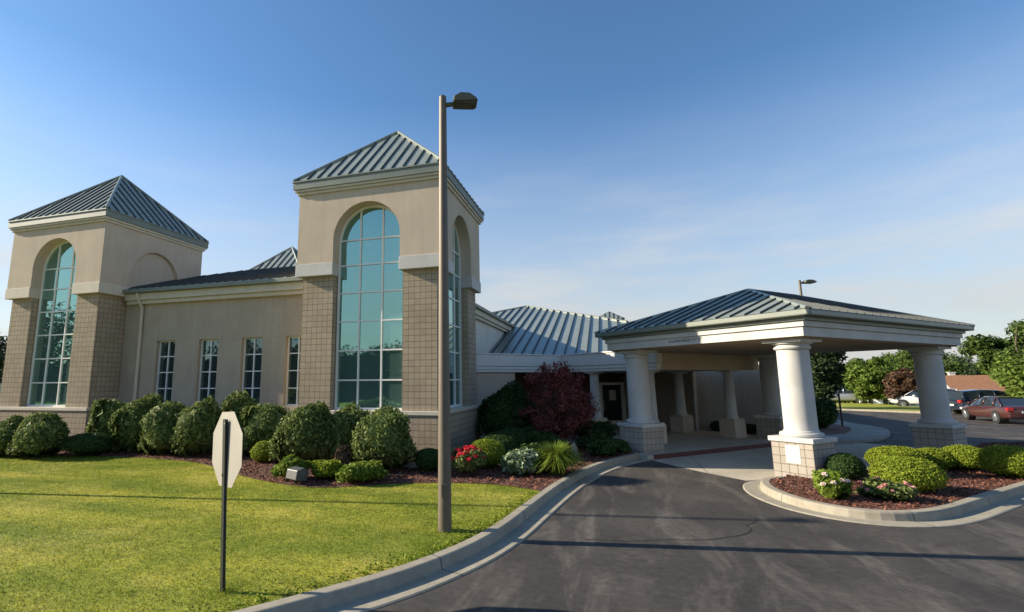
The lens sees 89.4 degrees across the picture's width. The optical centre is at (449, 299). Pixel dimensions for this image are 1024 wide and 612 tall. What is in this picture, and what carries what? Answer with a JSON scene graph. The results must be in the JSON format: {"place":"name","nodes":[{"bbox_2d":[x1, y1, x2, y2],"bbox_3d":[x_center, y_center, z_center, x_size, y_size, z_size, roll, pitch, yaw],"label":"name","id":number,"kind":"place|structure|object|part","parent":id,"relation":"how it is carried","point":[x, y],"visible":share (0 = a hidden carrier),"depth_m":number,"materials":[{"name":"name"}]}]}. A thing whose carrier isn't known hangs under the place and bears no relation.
{"place":"outdoors","nodes":[
{"label":"outdoors","id":0,"kind":"place"},
{"bbox_2d":[0,455,543,611],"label":"lawn","id":1,"kind":"structure","parent":0,"point":[255,566],"depth_m":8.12,"materials":[{"name":"green plant"}]},
{"bbox_2d":[0,332,7,382],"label":"tree","id":2,"kind":"object","parent":1,"relation":"on","point":[2,353],"visible":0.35,"depth_m":36.55,"materials":[{"name":"green plant"}]},
{"bbox_2d":[0,413,23,456],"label":"shrub","id":3,"kind":"object","parent":1,"relation":"on","point":[9,425],"visible":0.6,"depth_m":17.10,"materials":[{"name":"green plant"}]},
{"bbox_2d":[212,412,242,592],"bbox_3d":[-2.699,2.451,6.115,0.890,2.196,0.086,-8,-12,40],"label":"stop sign","id":4,"kind":"object","parent":1,"relation":"on","point":[227,449],"visible":0.91,"depth_m":6.12,"materials":[{"name":"white metal"}]},
{"bbox_2d":[12,433,639,490],"bbox_3d":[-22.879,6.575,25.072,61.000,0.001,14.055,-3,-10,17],"label":"mulch bed","id":5,"kind":"object","parent":1,"relation":"on","point":[398,474],"visible":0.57,"depth_m":13.09,"materials":[{"name":"brown wood"}]},
{"bbox_2d":[4,412,70,456],"bbox_3d":[-13.755,4.556,17.160,1.616,1.579,1.972,-1,-9,3],"label":"shrub","id":6,"kind":"object","parent":5,"relation":"on","point":[45,434],"visible":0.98,"depth_m":16.85,"materials":[{"name":"green plant"}]},
{"bbox_2d":[58,432,115,454],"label":"shrub","id":7,"kind":"object","parent":5,"relation":"on","point":[89,443],"visible":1,"depth_m":17.10,"materials":[{"name":"green plant"}]},
{"bbox_2d":[86,398,124,452],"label":"shrub","id":8,"kind":"object","parent":5,"relation":"on","point":[100,412],"visible":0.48,"depth_m":18.06,"materials":[{"name":"green plant"}]},
{"bbox_2d":[107,392,165,452],"bbox_3d":[-11.078,4.473,18.238,1.583,2.295,1.662,-3,-10,17],"label":"shrub","id":9,"kind":"object","parent":5,"relation":"on","point":[125,426],"visible":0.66,"depth_m":17.73,"materials":[{"name":"green plant"}]},
{"bbox_2d":[137,400,185,454],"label":"shrub","id":10,"kind":"object","parent":5,"relation":"on","point":[158,423],"visible":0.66,"depth_m":17.07,"materials":[{"name":"green plant"}]},
{"bbox_2d":[168,395,221,455],"bbox_3d":[-8.342,4.215,17.200,1.663,2.001,1.774,-3,-10,17],"label":"shrub","id":11,"kind":"object","parent":5,"relation":"on","point":[193,429],"visible":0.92,"depth_m":16.74,"materials":[{"name":"green plant"}]},
{"bbox_2d":[220,390,256,429],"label":"shrub","id":12,"kind":"object","parent":5,"relation":"on","point":[236,402],"visible":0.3,"depth_m":17.74,"materials":[{"name":"green plant"}]},
{"bbox_2d":[250,440,273,461],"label":"shrub","id":13,"kind":"object","parent":5,"relation":"on","point":[259,452],"visible":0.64,"depth_m":15.37,"materials":[{"name":"green plant"}]},
{"bbox_2d":[238,403,289,456],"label":"shrub","id":14,"kind":"object","parent":5,"relation":"on","point":[259,422],"visible":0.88,"depth_m":16.62,"materials":[{"name":"green plant"}]},
{"bbox_2d":[270,453,310,477],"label":"perennial","id":15,"kind":"object","parent":5,"relation":"on","point":[283,465],"visible":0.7,"depth_m":12.60,"materials":[{"name":"green plant"}]},
{"bbox_2d":[286,466,308,483],"bbox_3d":[-3.622,4.223,12.221,0.460,0.446,0.364,-9,-12,41],"label":"flood light","id":16,"kind":"object","parent":5,"relation":"on","point":[295,473],"visible":0.95,"depth_m":12.11,"materials":[{"name":"grey metal"}]},
{"bbox_2d":[266,401,330,461],"bbox_3d":[-4.314,4.003,15.374,2.061,1.950,1.721,-3,-10,17],"label":"shrub","id":17,"kind":"object","parent":5,"relation":"on","point":[297,433],"visible":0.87,"depth_m":14.78,"materials":[{"name":"green plant"}]},
{"bbox_2d":[308,459,343,478],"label":"perennial","id":18,"kind":"object","parent":5,"relation":"on","point":[329,469],"visible":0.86,"depth_m":12.61,"materials":[{"name":"green plant"}]},
{"bbox_2d":[334,445,351,464],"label":"perennial","id":19,"kind":"object","parent":5,"relation":"on","point":[342,454],"visible":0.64,"depth_m":13.16,"materials":[{"name":"brown plant"}]},
{"bbox_2d":[316,401,370,462],"bbox_3d":[-3.119,3.966,15.268,1.635,1.830,1.579,-3,-10,17],"label":"shrub","id":20,"kind":"object","parent":5,"relation":"on","point":[339,426],"visible":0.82,"depth_m":14.84,"materials":[{"name":"green plant"}]},
{"bbox_2d":[335,460,388,482],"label":"perennial","id":21,"kind":"object","parent":5,"relation":"on","point":[361,471],"visible":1,"depth_m":12.15,"materials":[{"name":"green plant"}]},
{"bbox_2d":[350,405,417,469],"bbox_3d":[-1.780,3.843,14.138,1.824,1.816,1.836,-9,-13,44],"label":"shrub","id":22,"kind":"object","parent":5,"relation":"on","point":[383,435],"visible":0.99,"depth_m":13.60,"materials":[{"name":"green plant"}]},
{"bbox_2d":[414,447,437,470],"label":"shrub","id":23,"kind":"object","parent":5,"relation":"on","point":[426,458],"visible":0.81,"depth_m":13.64,"materials":[{"name":"green plant"}]},
{"bbox_2d":[451,444,487,473],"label":"flower bush","id":24,"kind":"object","parent":5,"relation":"on","point":[468,459],"visible":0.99,"depth_m":13.02,"materials":[{"name":"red plant"}]},
{"bbox_2d":[471,438,505,467],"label":"shrub","id":25,"kind":"object","parent":5,"relation":"on","point":[493,450],"visible":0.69,"depth_m":14.07,"materials":[{"name":"green plant"}]},
{"bbox_2d":[482,434,517,453],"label":"shrub","id":26,"kind":"object","parent":5,"relation":"on","point":[508,442],"visible":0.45,"depth_m":15.16,"materials":[{"name":"green plant"}]},
{"bbox_2d":[486,429,525,448],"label":"shrub","id":27,"kind":"object","parent":5,"relation":"on","point":[518,440],"visible":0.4,"depth_m":16.36,"materials":[{"name":"green plant"}]},
{"bbox_2d":[477,380,539,436],"bbox_3d":[2.221,4.424,20.142,2.536,2.550,2.112,-3,-10,17],"label":"shrub","id":28,"kind":"object","parent":5,"relation":"on","point":[497,411],"visible":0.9,"depth_m":19.58,"materials":[{"name":"green plant"}]},
{"bbox_2d":[501,426,527,441],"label":"shrub","id":29,"kind":"object","parent":5,"relation":"on","point":[518,431],"visible":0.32,"depth_m":17.40,"materials":[{"name":"green plant"}]},
{"bbox_2d":[500,447,542,474],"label":"hosta","id":30,"kind":"object","parent":5,"relation":"on","point":[517,461],"visible":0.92,"depth_m":13.02,"materials":[{"name":"green plant"}]},
{"bbox_2d":[518,443,545,450],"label":"ground plant","id":31,"kind":"object","parent":5,"relation":"on","point":[533,446],"visible":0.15,"depth_m":14.87,"materials":[{"name":"green plant"}]},
{"bbox_2d":[520,426,552,443],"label":"ground plant","id":32,"kind":"object","parent":5,"relation":"on","point":[534,435],"visible":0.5,"depth_m":17.43,"materials":[{"name":"green plant"}]},
{"bbox_2d":[530,435,570,450],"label":"ground plant","id":33,"kind":"object","parent":5,"relation":"on","point":[549,438],"visible":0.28,"depth_m":15.76,"materials":[{"name":"green plant"}]},
{"bbox_2d":[516,361,599,441],"bbox_3d":[3.961,3.845,18.622,2.715,3.248,2.853,3,-10,-23],"label":"maple tree","id":34,"kind":"object","parent":5,"relation":"on","point":[563,422],"visible":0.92,"depth_m":18.30,"materials":[{"name":"red plant"}]},
{"bbox_2d":[530,439,589,474],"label":"ornamental grass","id":35,"kind":"object","parent":5,"relation":"on","point":[557,459],"depth_m":13.04,"materials":[{"name":"green plant"}]},
{"bbox_2d":[571,442,577,455],"bbox_3d":[3.971,4.828,16.432,0.226,0.493,0.237,-5,-10,26],"label":"rock","id":36,"kind":"object","parent":5,"relation":"on","point":[573,446],"visible":0.43,"depth_m":16.38,"materials":[{"name":"grey stone"}]},
{"bbox_2d":[576,433,608,448],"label":"ground plant","id":37,"kind":"object","parent":5,"relation":"on","point":[584,440],"visible":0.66,"depth_m":17.67,"materials":[{"name":"green plant"}]},
{"bbox_2d":[574,420,616,438],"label":"ground plant","id":38,"kind":"object","parent":5,"relation":"on","point":[605,427],"visible":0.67,"depth_m":18.82,"materials":[{"name":"green plant"}]},
{"bbox_2d":[584,439,617,455],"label":"ground plant","id":39,"kind":"object","parent":5,"relation":"on","point":[603,447],"visible":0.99,"depth_m":16.03,"materials":[{"name":"green plant"}]},
{"bbox_2d":[604,437,631,453],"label":"ground plant","id":40,"kind":"object","parent":5,"relation":"on","point":[623,446],"visible":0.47,"depth_m":17.02,"materials":[{"name":"green plant"}]},
{"bbox_2d":[179,489,537,611],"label":"clover","id":41,"kind":"object","parent":1,"relation":"on","point":[506,512],"visible":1,"depth_m":6.81,"materials":[{"name":"green plant"}]},
{"bbox_2d":[438,92,477,532],"bbox_3d":[0.157,0.013,8.915,0.742,7.660,0.328,0,-9,-3],"label":"light pole","id":42,"kind":"object","parent":1,"relation":"on","point":[464,100],"visible":0.95,"depth_m":8.74,"materials":[{"name":"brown metal"}]},
{"bbox_2d":[404,463,418,468],"bbox_3d":[-1.094,4.647,14.322,0.350,0.175,0.638,8,-12,-42],"label":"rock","id":43,"kind":"object","parent":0,"point":[410,465],"visible":0.69,"depth_m":14.18,"materials":[{"name":"grey stone"}]},
{"bbox_2d":[0,0,1023,363],"label":"sky","id":44,"kind":"structure","parent":0,"point":[633,160],"materials":[{"name":"blue"}]},
{"bbox_2d":[545,424,770,459],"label":"porch floor","id":45,"kind":"structure","parent":0,"point":[695,440],"depth_m":19.95,"materials":[{"name":"concrete"}]},
{"bbox_2d":[369,410,1023,611],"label":"road","id":46,"kind":"structure","parent":0,"point":[777,559],"depth_m":7.28,"materials":[{"name":"grey asphalt"}]},
{"bbox_2d":[231,453,651,611],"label":"kerb","id":47,"kind":"structure","parent":46,"relation":"on","point":[500,538],"depth_m":6.92,"materials":[{"name":"concrete"}]},
{"bbox_2d":[590,517,756,540],"bbox_3d":[4.032,3.868,8.508,3.698,0.001,0.797,3,-10,-20],"label":"road crack","id":48,"kind":"object","parent":46,"relation":"on","point":[746,525],"visible":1,"depth_m":8.20,"materials":[{"name":"black asphalt"}]},
{"bbox_2d":[594,288,974,477],"bbox_3d":[11.211,2.480,17.485,9.783,5.603,7.247,4,-10,-27],"label":"entrance canopy","id":49,"kind":"object","parent":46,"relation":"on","point":[781,337],"visible":1,"depth_m":15.66,"materials":[{"name":"white paint"}]},
{"bbox_2d":[743,476,1023,527],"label":"kerb","id":50,"kind":"structure","parent":46,"relation":"on","point":[980,507],"depth_m":9.67,"materials":[{"name":"concrete"}]},
{"bbox_2d":[960,396,1023,423],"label":"parked car","id":51,"kind":"object","parent":46,"relation":"on","point":[1000,409],"visible":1,"depth_m":28.92,"materials":[{"name":"red paint"}]},
{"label":"windows","id":52,"kind":"part","parent":51,"relation":"part of","materials":[{"name":"grey glass"}]},
{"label":"planting strip","id":53,"kind":"structure","parent":46,"relation":"on","visible":0},
{"bbox_2d":[746,424,751,433],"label":"ground plant","id":54,"kind":"object","parent":53,"relation":"on","point":[747,428],"visible":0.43,"depth_m":22.97,"materials":[{"name":"green plant"}]},
{"bbox_2d":[710,420,719,430],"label":"ground plant","id":55,"kind":"object","parent":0,"point":[714,425],"visible":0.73,"depth_m":24.30,"materials":[{"name":"green plant"}]},
{"bbox_2d":[749,424,756,433],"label":"ground plant","id":56,"kind":"object","parent":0,"point":[752,428],"visible":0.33,"depth_m":22.66,"materials":[{"name":"green plant"}]},
{"bbox_2d":[653,443,913,480],"bbox_3d":[11.884,5.129,16.685,11.438,0.001,4.850,4,-10,-27],"label":"drive apron","id":57,"kind":"object","parent":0,"point":[751,464],"visible":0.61,"depth_m":15.98,"materials":[{"name":"concrete"}]},
{"bbox_2d":[654,443,771,458],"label":"painted kerb","id":58,"kind":"structure","parent":57,"relation":"on","point":[696,452],"depth_m":17.75,"materials":[{"name":"red paint"}]},
{"bbox_2d":[825,419,890,443],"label":"sidewalk","id":59,"kind":"structure","parent":0,"point":[859,433],"depth_m":22.40,"materials":[{"name":"grey concrete"}]},
{"bbox_2d":[819,424,850,434],"bbox_3d":[18.876,6.559,26.631,2.916,0.001,10.382,-4,-10,23],"label":"mulch bed","id":60,"kind":"object","parent":59,"relation":"on","point":[831,429],"visible":0.36,"depth_m":24.65,"materials":[{"name":"brown wood"}]},
{"bbox_2d":[798,279,816,394],"bbox_3d":[20.955,2.973,29.559,0.983,8.330,0.500,0,-9,-3],"label":"light pole","id":61,"kind":"object","parent":60,"relation":"on","point":[808,281],"visible":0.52,"depth_m":30.02,"materials":[{"name":"grey metal"}]},
{"bbox_2d":[815,397,839,427],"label":"shrub","id":62,"kind":"object","parent":60,"relation":"on","point":[827,410],"visible":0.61,"depth_m":24.95,"materials":[{"name":"green plant"}]},
{"bbox_2d":[837,391,843,425],"bbox_3d":[20.267,5.673,26.665,0.089,1.850,0.089,-3,-10,17],"label":"slim post","id":63,"kind":"object","parent":60,"relation":"on","point":[839,401],"visible":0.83,"depth_m":26.64,"materials":[{"name":"black metal"}]},
{"bbox_2d":[836,403,919,410],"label":"verge","id":64,"kind":"structure","parent":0,"point":[874,406],"depth_m":43.89,"materials":[{"name":"green plant"}]},
{"bbox_2d":[810,352,848,399],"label":"tree","id":65,"kind":"object","parent":64,"relation":"on","point":[828,369],"visible":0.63,"depth_m":42.21,"materials":[{"name":"green plant"}]},
{"bbox_2d":[838,409,919,412],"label":"kerb","id":66,"kind":"structure","parent":64,"relation":"on","point":[882,410],"depth_m":39.73,"materials":[{"name":"concrete"}]},
{"bbox_2d":[769,441,1023,509],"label":"mulch bed","id":67,"kind":"object","parent":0,"point":[876,502],"visible":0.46,"depth_m":10.88,"materials":[{"name":"brown wood"}]},
{"bbox_2d":[811,468,854,499],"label":"rose bush","id":68,"kind":"object","parent":67,"relation":"on","point":[831,483],"visible":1,"depth_m":10.17,"materials":[{"name":"green plant"}]},
{"bbox_2d":[825,452,866,479],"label":"shrub","id":69,"kind":"object","parent":67,"relation":"on","point":[852,467],"visible":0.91,"depth_m":12.07,"materials":[{"name":"green plant"}]},
{"bbox_2d":[853,475,920,501],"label":"flower bush","id":70,"kind":"object","parent":67,"relation":"on","point":[875,487],"visible":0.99,"depth_m":10.09,"materials":[{"name":"green plant"}]},
{"bbox_2d":[862,445,934,463],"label":"shrub","id":71,"kind":"object","parent":67,"relation":"on","point":[871,455],"visible":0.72,"depth_m":13.43,"materials":[{"name":"green plant"}]},
{"bbox_2d":[867,455,949,491],"bbox_3d":[9.793,3.742,11.009,1.383,0.765,1.343,-3,-10,17],"label":"shrub","id":72,"kind":"object","parent":67,"relation":"on","point":[920,475],"visible":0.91,"depth_m":10.66,"materials":[{"name":"green plant"}]},
{"bbox_2d":[918,447,957,468],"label":"shrub","id":73,"kind":"object","parent":67,"relation":"on","point":[943,458],"visible":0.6,"depth_m":13.27,"materials":[{"name":"green plant"}]},
{"bbox_2d":[939,444,980,469],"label":"shrub","id":74,"kind":"object","parent":67,"relation":"on","point":[964,455],"visible":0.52,"depth_m":13.23,"materials":[{"name":"green plant"}]},
{"bbox_2d":[973,444,1023,478],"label":"shrub","id":75,"kind":"object","parent":67,"relation":"on","point":[1005,460],"visible":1,"depth_m":12.32,"materials":[{"name":"green plant"}]},
{"bbox_3d":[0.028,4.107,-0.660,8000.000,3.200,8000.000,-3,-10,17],"label":"ground","id":76,"kind":"structure","parent":0,"visible":0},
{"bbox_2d":[0,131,762,453],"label":"office building","id":77,"kind":"structure","parent":76,"relation":"on","point":[111,292],"depth_m":20.73,"materials":[{"name":"beige brick"}]},
{"bbox_2d":[27,241,76,406],"bbox_3d":[-16.605,0.918,21.850,2.620,7.140,0.090,-3,-10,17],"label":"arched window","id":78,"kind":"structure","parent":77,"relation":"in","point":[49,374],"depth_m":21.86,"materials":[{"name":"teal glass"}]},
{"bbox_2d":[156,341,174,402],"bbox_3d":[-11.663,3.019,21.232,1.000,2.610,0.090,-3,-10,17],"label":"small window","id":79,"kind":"structure","parent":77,"relation":"in","point":[165,362],"depth_m":21.29,"materials":[{"name":"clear glass"}]},
{"bbox_2d":[198,339,218,401],"bbox_3d":[-9.610,2.905,20.607,1.000,2.610,0.090,-3,-10,17],"label":"small window","id":80,"kind":"structure","parent":77,"relation":"in","point":[209,347],"depth_m":20.66,"materials":[{"name":"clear glass"}]},
{"bbox_2d":[242,337,262,403],"bbox_3d":[-7.632,2.795,20.004,1.000,2.610,0.090,-3,-10,17],"label":"small window","id":81,"kind":"structure","parent":77,"relation":"in","point":[252,359],"depth_m":20.06,"materials":[{"name":"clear glass"}]},
{"bbox_2d":[285,336,300,405],"bbox_3d":[-5.722,2.688,19.422,1.000,2.610,0.090,-3,-10,17],"label":"small window","id":82,"kind":"structure","parent":77,"relation":"in","point":[294,342],"depth_m":19.49,"materials":[{"name":"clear glass"}]},
{"bbox_2d":[334,205,402,409],"bbox_3d":[-2.705,0.144,17.616,2.620,7.140,0.090,-3,-10,17],"label":"arched window","id":83,"kind":"structure","parent":77,"relation":"in","point":[368,368],"depth_m":17.60,"materials":[{"name":"teal glass"}]},
{"bbox_2d":[449,224,461,407],"bbox_3d":[0.041,0.356,19.048,0.090,7.140,2.620,-3,-10,17],"label":"arched window","id":84,"kind":"structure","parent":77,"relation":"in","point":[455,348],"depth_m":19.56,"materials":[{"name":"teal glass"}]},
{"bbox_2d":[599,382,625,424],"bbox_3d":[8.928,5.704,28.214,1.830,2.270,0.120,4,-10,-27],"label":"entrance door","id":85,"kind":"structure","parent":77,"relation":"in","point":[612,394],"depth_m":28.27,"materials":[{"name":"black glass"}]},
{"bbox_2d":[834,360,867,403],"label":"tree","id":86,"kind":"object","parent":76,"relation":"on","point":[866,402],"depth_m":60.84,"materials":[{"name":"green plant"}]},
{"bbox_2d":[841,356,897,403],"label":"tree","id":87,"kind":"object","parent":76,"relation":"on","point":[864,382],"visible":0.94,"depth_m":50.46,"materials":[{"name":"green plant"}]},
{"bbox_2d":[878,353,903,365],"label":"tree","id":88,"kind":"object","parent":76,"relation":"on","point":[887,356],"visible":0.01,"depth_m":71.37,"materials":[{"name":"green plant"}]},
{"bbox_2d":[865,400,918,405],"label":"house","id":89,"kind":"structure","parent":76,"relation":"on","point":[881,402],"depth_m":63.14,"materials":[{"name":"white"}]},
{"bbox_2d":[883,400,893,404],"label":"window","id":90,"kind":"structure","parent":89,"relation":"in","point":[884,401],"depth_m":62.92,"materials":[{"name":"glass"}]},
{"bbox_2d":[882,367,916,398],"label":"tree","id":91,"kind":"object","parent":76,"relation":"on","point":[898,383],"visible":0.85,"depth_m":45.87,"materials":[{"name":"brown plant"}]},
{"bbox_2d":[883,349,971,374],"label":"tree","id":92,"kind":"object","parent":76,"relation":"on","point":[902,358],"visible":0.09,"depth_m":64.53,"materials":[{"name":"green plant"}]},
{"bbox_2d":[942,351,982,374],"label":"tree","id":93,"kind":"object","parent":76,"relation":"on","point":[952,357],"visible":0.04,"depth_m":92.14,"materials":[{"name":"green plant"}]},
{"bbox_2d":[959,355,978,365],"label":"tree","id":94,"kind":"object","parent":76,"relation":"on","point":[967,359],"visible":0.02,"depth_m":103.21,"materials":[{"name":"green plant"}]},
{"bbox_2d":[945,372,1005,390],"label":"house","id":95,"kind":"structure","parent":76,"relation":"on","point":[958,382],"depth_m":47.11,"materials":[{"name":"brown"}]},
{"bbox_2d":[971,358,983,372],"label":"tree","id":96,"kind":"object","parent":76,"relation":"on","point":[977,363],"depth_m":97.43,"materials":[{"name":"green plant"}]},
{"bbox_2d":[975,358,1022,374],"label":"tree","id":97,"kind":"object","parent":76,"relation":"on","point":[985,372],"visible":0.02,"depth_m":89.67,"materials":[{"name":"green plant"}]},
{"bbox_2d":[987,351,1023,397],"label":"tree","id":98,"kind":"object","parent":76,"relation":"on","point":[1013,371],"visible":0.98,"depth_m":33.23,"materials":[{"name":"green plant"}]},
{"label":"parking lot","id":99,"kind":"structure","parent":0,"visible":0},
{"bbox_2d":[827,386,871,402],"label":"parked car","id":100,"kind":"object","parent":99,"relation":"on","point":[846,395],"visible":0.24,"depth_m":52.11,"materials":[{"name":"silver metal"}]},
{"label":"windows","id":101,"kind":"part","parent":100,"relation":"part of","materials":[{"name":"grey glass"}]},
{"bbox_2d":[888,388,956,405],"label":"parked car","id":102,"kind":"object","parent":99,"relation":"on","point":[911,397],"visible":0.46,"depth_m":45.11,"materials":[{"name":"white paint"}]},
{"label":"windows","id":103,"kind":"part","parent":102,"relation":"part of","materials":[{"name":"grey glass"}]},
{"bbox_2d":[948,389,1010,413],"bbox_3d":[37.649,7.157,35.815,4.875,1.768,2.140,-2,-9,9],"label":"parked car","id":104,"kind":"object","parent":99,"relation":"on","point":[958,399],"visible":0.29,"depth_m":35.47,"materials":[{"name":"black paint"}]},
{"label":"windows","id":105,"kind":"part","parent":104,"relation":"part of","materials":[{"name":"black glass"}]},
{"bbox_2d":[957,319,1023,385],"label":"tree","id":106,"kind":"object","parent":99,"relation":"on","point":[984,348],"visible":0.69,"depth_m":36.86,"materials":[{"name":"green plant"}]}
]}

